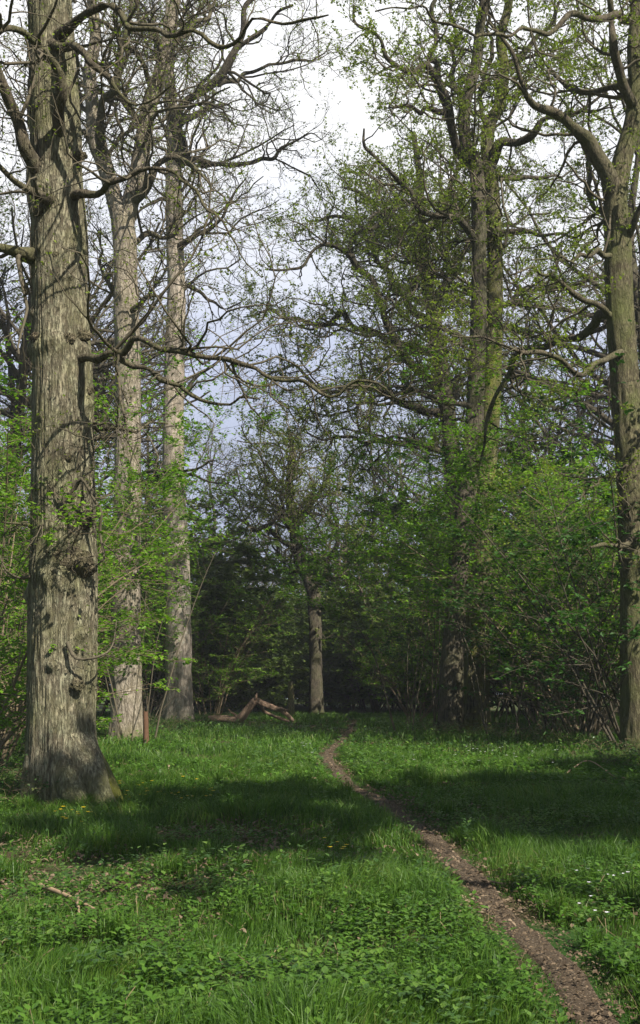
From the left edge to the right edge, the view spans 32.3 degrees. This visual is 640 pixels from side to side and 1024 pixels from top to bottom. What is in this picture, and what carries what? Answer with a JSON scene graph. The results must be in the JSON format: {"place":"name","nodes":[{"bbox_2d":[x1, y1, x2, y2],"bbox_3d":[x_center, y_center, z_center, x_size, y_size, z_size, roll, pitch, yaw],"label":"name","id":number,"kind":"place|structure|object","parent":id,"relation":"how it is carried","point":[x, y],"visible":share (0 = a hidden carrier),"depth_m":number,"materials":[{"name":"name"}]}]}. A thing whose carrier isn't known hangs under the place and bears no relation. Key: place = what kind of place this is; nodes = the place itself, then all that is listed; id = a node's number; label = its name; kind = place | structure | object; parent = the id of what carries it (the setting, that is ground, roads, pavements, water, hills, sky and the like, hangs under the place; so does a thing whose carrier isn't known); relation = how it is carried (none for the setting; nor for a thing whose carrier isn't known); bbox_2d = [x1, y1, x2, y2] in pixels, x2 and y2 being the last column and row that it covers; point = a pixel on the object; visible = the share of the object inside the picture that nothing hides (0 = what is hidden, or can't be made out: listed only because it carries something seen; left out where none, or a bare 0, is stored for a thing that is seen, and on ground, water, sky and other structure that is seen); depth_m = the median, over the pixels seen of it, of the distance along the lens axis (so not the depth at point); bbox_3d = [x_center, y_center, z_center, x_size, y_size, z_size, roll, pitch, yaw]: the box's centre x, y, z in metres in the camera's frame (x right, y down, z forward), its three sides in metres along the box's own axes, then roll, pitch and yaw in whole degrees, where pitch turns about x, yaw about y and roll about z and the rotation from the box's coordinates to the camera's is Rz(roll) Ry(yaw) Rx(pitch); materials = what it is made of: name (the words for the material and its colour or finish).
{"place":"outdoors","nodes":[
{"label":"outdoors","id":0,"kind":"place"},
{"bbox_2d":[0,698,639,1023],"bbox_3d":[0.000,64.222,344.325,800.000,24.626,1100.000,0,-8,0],"label":"ground","id":1,"kind":"structure","parent":0,"point":[343,711],"depth_m":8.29,"materials":[{"name":"green plant"}]},
{"bbox_2d":[0,751,22,788],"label":"bramble bush","id":2,"kind":"object","parent":1,"relation":"on","point":[5,763],"visible":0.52,"depth_m":15.62,"materials":[{"name":"green plant"}]},
{"bbox_2d":[5,722,24,755],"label":"bramble bush","id":3,"kind":"object","parent":1,"relation":"on","point":[23,738],"visible":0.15,"depth_m":21.15,"materials":[{"name":"green plant"}]},
{"bbox_2d":[0,174,31,549],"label":"woodland tree","id":4,"kind":"object","parent":1,"relation":"on","point":[7,268],"visible":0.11,"depth_m":51.66,"materials":[{"name":"green plant"}]},
{"bbox_2d":[0,747,58,806],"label":"bramble bush","id":5,"kind":"object","parent":1,"relation":"on","point":[42,785],"visible":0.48,"depth_m":13.01,"materials":[{"name":"green plant"}]},
{"bbox_2d":[41,883,97,912],"bbox_3d":[-1.692,2.599,7.431,0.156,0.087,0.840,5,-10,-32],"label":"fallen stick","id":6,"kind":"object","parent":1,"relation":"on","point":[53,890],"visible":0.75,"depth_m":7.51,"materials":[{"name":"beige wood"}]},
{"bbox_2d":[0,466,197,750],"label":"hazel shrub","id":7,"kind":"object","parent":1,"relation":"on","point":[21,694],"visible":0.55,"depth_m":15.21,"materials":[{"name":"green plant"}]},
{"bbox_2d":[0,409,197,764],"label":"hazel shrub","id":8,"kind":"object","parent":1,"relation":"on","point":[159,560],"visible":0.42,"depth_m":19.46,"materials":[{"name":"green plant"}]},
{"bbox_2d":[9,278,195,515],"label":"woodland tree","id":9,"kind":"object","parent":1,"relation":"on","point":[105,477],"visible":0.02,"depth_m":54.87,"materials":[{"name":"green plant"}]},
{"bbox_2d":[4,437,205,702],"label":"thicket shrub","id":10,"kind":"object","parent":1,"relation":"on","point":[154,480],"visible":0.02,"depth_m":42.48,"materials":[{"name":"green plant"}]},
{"bbox_2d":[0,0,216,706],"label":"woodland tree","id":11,"kind":"object","parent":1,"relation":"on","point":[14,372],"visible":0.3,"depth_m":33.97,"materials":[{"name":"green plant"}]},
{"bbox_2d":[11,559,205,699],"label":"hazel shrub","id":12,"kind":"object","parent":1,"relation":"on","point":[143,621],"visible":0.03,"depth_m":41.66,"materials":[{"name":"green plant"}]},
{"bbox_2d":[0,308,220,744],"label":"hazel shrub","id":13,"kind":"object","parent":1,"relation":"on","point":[11,390],"visible":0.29,"depth_m":23.34,"materials":[{"name":"green plant"}]},
{"bbox_2d":[21,415,199,717],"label":"hazel shrub","id":14,"kind":"object","parent":1,"relation":"on","point":[102,681],"visible":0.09,"depth_m":39.33,"materials":[{"name":"green plant"}]},
{"bbox_2d":[0,360,227,728],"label":"hazel shrub","id":15,"kind":"object","parent":1,"relation":"on","point":[28,457],"visible":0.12,"depth_m":28.90,"materials":[{"name":"green plant"}]},
{"bbox_2d":[0,21,228,711],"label":"woodland tree","id":16,"kind":"object","parent":1,"relation":"on","point":[109,324],"visible":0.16,"depth_m":45.87,"materials":[{"name":"green plant"}]},
{"bbox_2d":[0,483,243,720],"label":"hazel shrub","id":17,"kind":"object","parent":1,"relation":"on","point":[162,598],"visible":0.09,"depth_m":33.74,"materials":[{"name":"green plant"}]},
{"bbox_2d":[0,0,269,739],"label":"oak tree","id":18,"kind":"object","parent":1,"relation":"on","point":[136,190],"visible":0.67,"depth_m":28.91,"materials":[{"name":"grey plant"}]},
{"bbox_2d":[0,330,283,740],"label":"hazel shrub","id":19,"kind":"object","parent":1,"relation":"on","point":[191,444],"visible":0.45,"depth_m":25.71,"materials":[{"name":"green plant"}]},
{"bbox_2d":[0,490,285,689],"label":"thicket shrub","id":20,"kind":"object","parent":1,"relation":"on","point":[226,570],"visible":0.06,"depth_m":44.70,"materials":[{"name":"green plant"}]},
{"bbox_2d":[15,488,272,710],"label":"thicket shrub","id":21,"kind":"object","parent":1,"relation":"on","point":[232,550],"visible":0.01,"depth_m":57.15,"materials":[{"name":"green plant"}]},
{"bbox_2d":[98,676,190,721],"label":"dead thicket","id":22,"kind":"object","parent":1,"relation":"on","point":[167,705],"visible":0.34,"depth_m":35.50,"materials":[{"name":"brown plant"}]},
{"bbox_2d":[143,711,148,743],"bbox_3d":[-3.861,4.862,24.555,0.157,0.877,0.142,0,-8,0],"label":"wooden post","id":23,"kind":"object","parent":1,"relation":"on","point":[145,726],"visible":0.84,"depth_m":24.52,"materials":[{"name":"brown wood"}]},
{"bbox_2d":[15,516,299,712],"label":"thicket shrub","id":24,"kind":"object","parent":1,"relation":"on","point":[265,577],"visible":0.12,"depth_m":47.13,"materials":[{"name":"green plant"}]},
{"bbox_2d":[108,381,221,710],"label":"woodland tree","id":25,"kind":"object","parent":1,"relation":"on","point":[160,470],"visible":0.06,"depth_m":67.43,"materials":[{"name":"green plant"}]},
{"bbox_2d":[148,711,191,730],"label":"bramble bush","id":26,"kind":"object","parent":1,"relation":"on","point":[163,723],"visible":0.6,"depth_m":30.42,"materials":[{"name":"green plant"}]},
{"bbox_2d":[95,483,271,714],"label":"hazel shrub","id":27,"kind":"object","parent":1,"relation":"on","point":[160,668],"visible":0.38,"depth_m":38.05,"materials":[{"name":"green plant"}]},
{"bbox_2d":[108,537,308,712],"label":"thicket shrub","id":28,"kind":"object","parent":1,"relation":"on","point":[275,659],"visible":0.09,"depth_m":57.84,"materials":[{"name":"green plant"}]},
{"bbox_2d":[191,707,236,722],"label":"bramble bush","id":29,"kind":"object","parent":1,"relation":"on","point":[205,717],"visible":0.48,"depth_m":36.27,"materials":[{"name":"green plant"}]},
{"bbox_2d":[153,406,283,708],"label":"woodland tree","id":30,"kind":"object","parent":1,"relation":"on","point":[219,493],"visible":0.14,"depth_m":84.81,"materials":[{"name":"green plant"}]},
{"bbox_2d":[83,0,371,721],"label":"oak tree","id":31,"kind":"object","parent":1,"relation":"on","point":[182,705],"visible":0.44,"depth_m":39.09,"materials":[{"name":"grey plant"}]},
{"bbox_2d":[147,568,307,714],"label":"hazel shrub","id":32,"kind":"object","parent":1,"relation":"on","point":[219,670],"visible":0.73,"depth_m":45.74,"materials":[{"name":"green plant"}]},
{"bbox_2d":[191,575,297,711],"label":"thicket shrub","id":33,"kind":"object","parent":1,"relation":"on","point":[243,697],"visible":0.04,"depth_m":62.48,"materials":[{"name":"green plant"}]},
{"bbox_2d":[193,585,308,710],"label":"thicket shrub","id":34,"kind":"object","parent":1,"relation":"on","point":[270,657],"visible":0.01,"depth_m":75.80,"materials":[{"name":"green plant"}]},
{"bbox_2d":[0,0,529,807],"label":"oak tree","id":35,"kind":"object","parent":1,"relation":"on","point":[62,746],"visible":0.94,"depth_m":13.39,"materials":[{"name":"brown plant"}]},
{"bbox_2d":[232,614,308,708],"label":"thicket shrub","id":36,"kind":"object","parent":1,"relation":"on","point":[304,655],"depth_m":82.94,"materials":[{"name":"green plant"}]},
{"bbox_2d":[237,492,306,601],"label":"woodland tree","id":37,"kind":"object","parent":1,"relation":"on","point":[266,551],"visible":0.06,"depth_m":120.87,"materials":[{"name":"green plant"}]},
{"bbox_2d":[217,585,341,712],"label":"thicket shrub","id":38,"kind":"object","parent":1,"relation":"on","point":[272,695],"visible":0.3,"depth_m":64.86,"materials":[{"name":"green plant"}]},
{"bbox_2d":[288,681,294,715],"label":"dead stump","id":39,"kind":"object","parent":1,"relation":"on","point":[291,708],"visible":0.84,"depth_m":47.23,"materials":[{"name":"grey wood"}]},
{"bbox_2d":[187,381,404,714],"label":"oak tree","id":40,"kind":"object","parent":1,"relation":"on","point":[286,493],"visible":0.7,"depth_m":57.44,"materials":[{"name":"green plant"}]},
{"bbox_2d":[241,574,358,705],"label":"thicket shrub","id":41,"kind":"object","parent":1,"relation":"on","point":[287,602],"depth_m":95.29,"materials":[{"name":"green plant"}]},
{"bbox_2d":[266,469,342,601],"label":"woodland tree","id":42,"kind":"object","parent":1,"relation":"on","point":[301,526],"visible":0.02,"depth_m":124.62,"materials":[{"name":"green plant"}]},
{"bbox_2d":[268,584,344,708],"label":"thicket shrub","id":43,"kind":"object","parent":1,"relation":"on","point":[291,679],"visible":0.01,"depth_m":88.41,"materials":[{"name":"green plant"}]},
{"bbox_2d":[0,714,639,1023],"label":"ground herbs","id":44,"kind":"object","parent":1,"relation":"on","point":[349,971],"visible":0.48,"depth_m":6.89,"materials":[{"name":"green plant"}]},
{"bbox_2d":[0,712,639,1023],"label":"young nettles","id":45,"kind":"object","parent":1,"relation":"on","point":[372,973],"visible":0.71,"depth_m":7.62,"materials":[{"name":"green plant"}]},
{"bbox_2d":[0,747,639,1023],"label":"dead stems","id":46,"kind":"object","parent":1,"relation":"on","point":[327,942],"visible":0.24,"depth_m":7.36,"materials":[{"name":"beige plant"}]},
{"bbox_2d":[0,693,639,1023],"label":"fallen leaves","id":47,"kind":"object","parent":1,"relation":"on","point":[569,1014],"depth_m":8.83,"materials":[{"name":"brown plant"}]},
{"bbox_2d":[259,427,388,707],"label":"woodland tree","id":48,"kind":"object","parent":1,"relation":"on","point":[329,526],"visible":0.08,"depth_m":93.68,"materials":[{"name":"green plant"}]},
{"bbox_2d":[287,581,384,709],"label":"thicket shrub","id":49,"kind":"object","parent":1,"relation":"on","point":[327,701],"visible":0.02,"depth_m":81.76,"materials":[{"name":"green plant"}]},
{"bbox_2d":[277,575,396,704],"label":"thicket shrub","id":50,"kind":"object","parent":1,"relation":"on","point":[302,693],"depth_m":90.28,"materials":[{"name":"green plant"}]},
{"bbox_2d":[250,557,426,709],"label":"thicket shrub","id":51,"kind":"object","parent":1,"relation":"on","point":[296,690],"visible":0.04,"depth_m":83.32,"materials":[{"name":"green plant"}]},
{"bbox_2d":[259,578,429,712],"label":"thicket shrub","id":52,"kind":"object","parent":1,"relation":"on","point":[343,665],"visible":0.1,"depth_m":68.90,"materials":[{"name":"green plant"}]},
{"bbox_2d":[271,581,420,711],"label":"thicket shrub","id":53,"kind":"object","parent":1,"relation":"on","point":[341,680],"visible":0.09,"depth_m":74.91,"materials":[{"name":"green plant"}]},
{"bbox_2d":[322,633,397,708],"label":"thicket shrub","id":54,"kind":"object","parent":1,"relation":"on","point":[392,706],"depth_m":84.13,"materials":[{"name":"green plant"}]},
{"bbox_2d":[344,562,412,696],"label":"thicket shrub","id":55,"kind":"object","parent":1,"relation":"on","point":[380,582],"depth_m":77.80,"materials":[{"name":"green plant"}]},
{"bbox_2d":[313,405,444,712],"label":"woodland tree","id":56,"kind":"object","parent":1,"relation":"on","point":[374,705],"visible":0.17,"depth_m":70.58,"materials":[{"name":"green plant"}]},
{"bbox_2d":[264,422,503,731],"bbox_3d":[1.981,1.805,30.637,7.071,8.661,5.452,1,-8,-9],"label":"hazel shrub","id":57,"kind":"object","parent":1,"relation":"on","point":[312,566],"visible":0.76,"depth_m":30.14,"materials":[{"name":"green plant"}]},
{"bbox_2d":[322,571,446,711],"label":"thicket shrub","id":58,"kind":"object","parent":1,"relation":"on","point":[371,645],"visible":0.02,"depth_m":69.31,"materials":[{"name":"green plant"}]},
{"bbox_2d":[329,382,445,709],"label":"woodland tree","id":59,"kind":"object","parent":1,"relation":"on","point":[404,472],"visible":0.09,"depth_m":85.70,"materials":[{"name":"green plant"}]},
{"bbox_2d":[213,80,584,537],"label":"oak tree","id":60,"kind":"object","parent":1,"relation":"on","point":[349,250],"visible":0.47,"depth_m":44.55,"materials":[{"name":"green plant"}]},
{"bbox_2d":[320,587,496,720],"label":"hazel shrub","id":61,"kind":"object","parent":1,"relation":"on","point":[401,685],"visible":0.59,"depth_m":38.42,"materials":[{"name":"green plant"}]},
{"bbox_2d":[308,412,509,728],"bbox_3d":[3.316,1.877,33.708,5.971,9.486,7.744,-6,-11,37],"label":"hazel shrub","id":62,"kind":"object","parent":1,"relation":"on","point":[435,706],"visible":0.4,"depth_m":32.83,"materials":[{"name":"green plant"}]},
{"bbox_2d":[355,610,516,711],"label":"thicket shrub","id":63,"kind":"object","parent":1,"relation":"on","point":[395,668],"visible":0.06,"depth_m":61.92,"materials":[{"name":"green plant"}]},
{"bbox_2d":[406,719,469,734],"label":"bramble bush","id":64,"kind":"object","parent":1,"relation":"on","point":[452,728],"visible":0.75,"depth_m":28.88,"materials":[{"name":"green plant"}]},
{"bbox_2d":[265,437,614,715],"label":"thicket shrub","id":65,"kind":"object","parent":1,"relation":"on","point":[352,607],"visible":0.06,"depth_m":49.48,"materials":[{"name":"green plant"}]},
{"bbox_2d":[286,0,595,731],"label":"oak tree","id":66,"kind":"object","parent":1,"relation":"on","point":[451,706],"visible":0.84,"depth_m":31.38,"materials":[{"name":"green plant"}]},
{"bbox_2d":[352,437,539,710],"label":"hazel shrub","id":67,"kind":"object","parent":1,"relation":"on","point":[377,588],"visible":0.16,"depth_m":37.50,"materials":[{"name":"green plant"}]},
{"bbox_2d":[345,293,550,578],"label":"woodland tree","id":68,"kind":"object","parent":1,"relation":"on","point":[392,486],"visible":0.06,"depth_m":67.13,"materials":[{"name":"green plant"}]},
{"bbox_2d":[341,511,560,712],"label":"thicket shrub","id":69,"kind":"object","parent":1,"relation":"on","point":[414,625],"visible":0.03,"depth_m":58.55,"materials":[{"name":"green plant"}]},
{"bbox_2d":[312,318,610,737],"bbox_3d":[3.871,0.697,27.987,6.334,10.063,8.216,4,-9,-24],"label":"hazel shrub","id":70,"kind":"object","parent":1,"relation":"on","point":[467,475],"visible":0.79,"depth_m":27.33,"materials":[{"name":"green plant"}]},
{"bbox_2d":[423,398,508,709],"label":"woodland tree","id":71,"kind":"object","parent":1,"relation":"on","point":[491,708],"visible":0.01,"depth_m":77.06,"materials":[{"name":"green plant"}]},
{"bbox_2d":[356,492,586,719],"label":"hazel shrub","id":72,"kind":"object","parent":1,"relation":"on","point":[371,618],"visible":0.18,"depth_m":40.01,"materials":[{"name":"green plant"}]},
{"bbox_2d":[338,466,617,713],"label":"thicket shrub","id":73,"kind":"object","parent":1,"relation":"on","point":[404,500],"visible":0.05,"depth_m":45.17,"materials":[{"name":"green plant"}]},
{"bbox_2d":[321,0,639,750],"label":"oak tree","id":74,"kind":"object","parent":1,"relation":"on","point":[616,312],"visible":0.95,"depth_m":23.38,"materials":[{"name":"green plant"}]},
{"bbox_2d":[363,441,619,734],"bbox_3d":[7.058,2.176,28.790,10.618,7.473,8.897,-2,-9,14],"label":"hazel shrub","id":75,"kind":"object","parent":1,"relation":"on","point":[540,638],"visible":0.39,"depth_m":27.37,"materials":[{"name":"green plant"}]},
{"bbox_2d":[369,240,613,713],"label":"woodland tree","id":76,"kind":"object","parent":1,"relation":"on","point":[544,451],"visible":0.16,"depth_m":57.71,"materials":[{"name":"green plant"}]},
{"bbox_2d":[365,555,619,726],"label":"hazel shrub","id":77,"kind":"object","parent":1,"relation":"on","point":[400,638],"visible":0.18,"depth_m":32.74,"materials":[{"name":"green plant"}]},
{"bbox_2d":[383,439,619,728],"bbox_3d":[7.128,2.198,32.513,10.793,8.416,9.708,-1,-8,9],"label":"hazel shrub","id":78,"kind":"object","parent":1,"relation":"on","point":[495,571],"visible":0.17,"depth_m":31.11,"materials":[{"name":"green plant"}]},
{"bbox_2d":[370,1,639,455],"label":"woodland tree","id":79,"kind":"object","parent":1,"relation":"on","point":[605,418],"visible":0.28,"depth_m":38.70,"materials":[{"name":"green plant"}]},
{"bbox_2d":[372,319,639,743],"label":"hazel shrub","id":80,"kind":"object","parent":1,"relation":"on","point":[571,617],"visible":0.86,"depth_m":23.73,"materials":[{"name":"green plant"}]},
{"bbox_2d":[398,382,619,734],"bbox_3d":[6.026,0.934,28.724,8.081,9.898,6.230,-6,-10,34],"label":"hazel shrub","id":81,"kind":"object","parent":1,"relation":"on","point":[430,442],"visible":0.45,"depth_m":29.12,"materials":[{"name":"green plant"}]},
{"bbox_2d":[407,0,639,729],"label":"oak tree","id":82,"kind":"object","parent":1,"relation":"on","point":[471,710],"visible":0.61,"depth_m":33.45,"materials":[{"name":"brown plant"}]},
{"bbox_2d":[436,428,619,740],"bbox_3d":[6.563,2.075,26.947,7.475,7.132,7.679,-1,-8,4],"label":"hazel shrub","id":83,"kind":"object","parent":1,"relation":"on","point":[591,725],"visible":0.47,"depth_m":26.35,"materials":[{"name":"green plant"}]},
{"bbox_2d":[449,390,618,703],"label":"thicket shrub","id":84,"kind":"object","parent":1,"relation":"on","point":[553,403],"visible":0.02,"depth_m":42.35,"materials":[{"name":"green plant"}]},
{"bbox_2d":[455,389,618,721],"bbox_3d":[9.056,0.826,33.071,7.655,11.239,9.083,6,-10,-36],"label":"hazel shrub","id":85,"kind":"object","parent":1,"relation":"on","point":[571,470],"visible":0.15,"depth_m":33.32,"materials":[{"name":"green plant"}]},
{"bbox_2d":[499,409,580,708],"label":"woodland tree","id":86,"kind":"object","parent":1,"relation":"on","point":[534,488],"depth_m":74.92,"materials":[{"name":"green plant"}]},
{"bbox_2d":[480,444,619,693],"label":"hazel shrub","id":87,"kind":"object","parent":1,"relation":"on","point":[568,493],"visible":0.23,"depth_m":28.24,"materials":[{"name":"green plant"}]},
{"bbox_2d":[483,624,618,733],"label":"dead thicket","id":88,"kind":"object","parent":1,"relation":"on","point":[544,691],"visible":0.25,"depth_m":28.80,"materials":[{"name":"brown plant"}]},
{"bbox_2d":[489,660,613,722],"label":"dead thicket","id":89,"kind":"object","parent":1,"relation":"on","point":[530,716],"visible":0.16,"depth_m":33.31,"materials":[{"name":"brown plant"}]},
{"bbox_2d":[496,540,619,714],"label":"hazel shrub","id":90,"kind":"object","parent":1,"relation":"on","point":[562,622],"visible":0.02,"depth_m":37.95,"materials":[{"name":"green plant"}]},
{"bbox_2d":[504,323,612,699],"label":"woodland tree","id":91,"kind":"object","parent":1,"relation":"on","point":[604,411],"visible":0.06,"depth_m":62.09,"materials":[{"name":"green plant"}]},
{"bbox_2d":[511,715,614,746],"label":"bramble bush","id":92,"kind":"object","parent":1,"relation":"on","point":[551,733],"visible":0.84,"depth_m":24.61,"materials":[{"name":"green plant"}]},
{"bbox_2d":[500,153,639,536],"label":"woodland tree","id":93,"kind":"object","parent":1,"relation":"on","point":[595,441],"visible":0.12,"depth_m":54.76,"materials":[{"name":"green plant"}]},
{"bbox_2d":[549,667,619,733],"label":"dead thicket","id":94,"kind":"object","parent":1,"relation":"on","point":[613,707],"visible":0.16,"depth_m":28.21,"materials":[{"name":"brown plant"}]},
{"bbox_2d":[536,743,634,767],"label":"bramble bush","id":95,"kind":"object","parent":1,"relation":"on","point":[599,752],"visible":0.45,"depth_m":18.42,"materials":[{"name":"green plant"}]},
{"bbox_2d":[567,760,616,778],"bbox_3d":[4.013,3.916,16.854,0.635,0.107,2.022,-1,-8,4],"label":"fallen stick","id":96,"kind":"object","parent":1,"relation":"on","point":[592,762],"visible":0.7,"depth_m":17.23,"materials":[{"name":"brown wood"}]},
{"bbox_2d":[578,339,614,472],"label":"woodland tree","id":97,"kind":"object","parent":1,"relation":"on","point":[604,391],"visible":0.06,"depth_m":61.69,"materials":[{"name":"green plant"}]},
{"bbox_2d":[571,735,639,756],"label":"bramble bush","id":98,"kind":"object","parent":1,"relation":"on","point":[594,738],"visible":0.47,"depth_m":20.81,"materials":[{"name":"green plant"}]},
{"bbox_2d":[583,730,639,767],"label":"bramble bush","id":99,"kind":"object","parent":1,"relation":"on","point":[630,755],"visible":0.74,"depth_m":18.66,"materials":[{"name":"green plant"}]},
{"bbox_2d":[0,0,639,698],"label":"sky","id":100,"kind":"structure","parent":0,"point":[351,109],"materials":[{"name":"white"}]},
{"bbox_2d":[321,723,618,1023],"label":"path","id":101,"kind":"structure","parent":0,"point":[581,1003],"depth_m":6.73,"materials":[{"name":"brown soil"}]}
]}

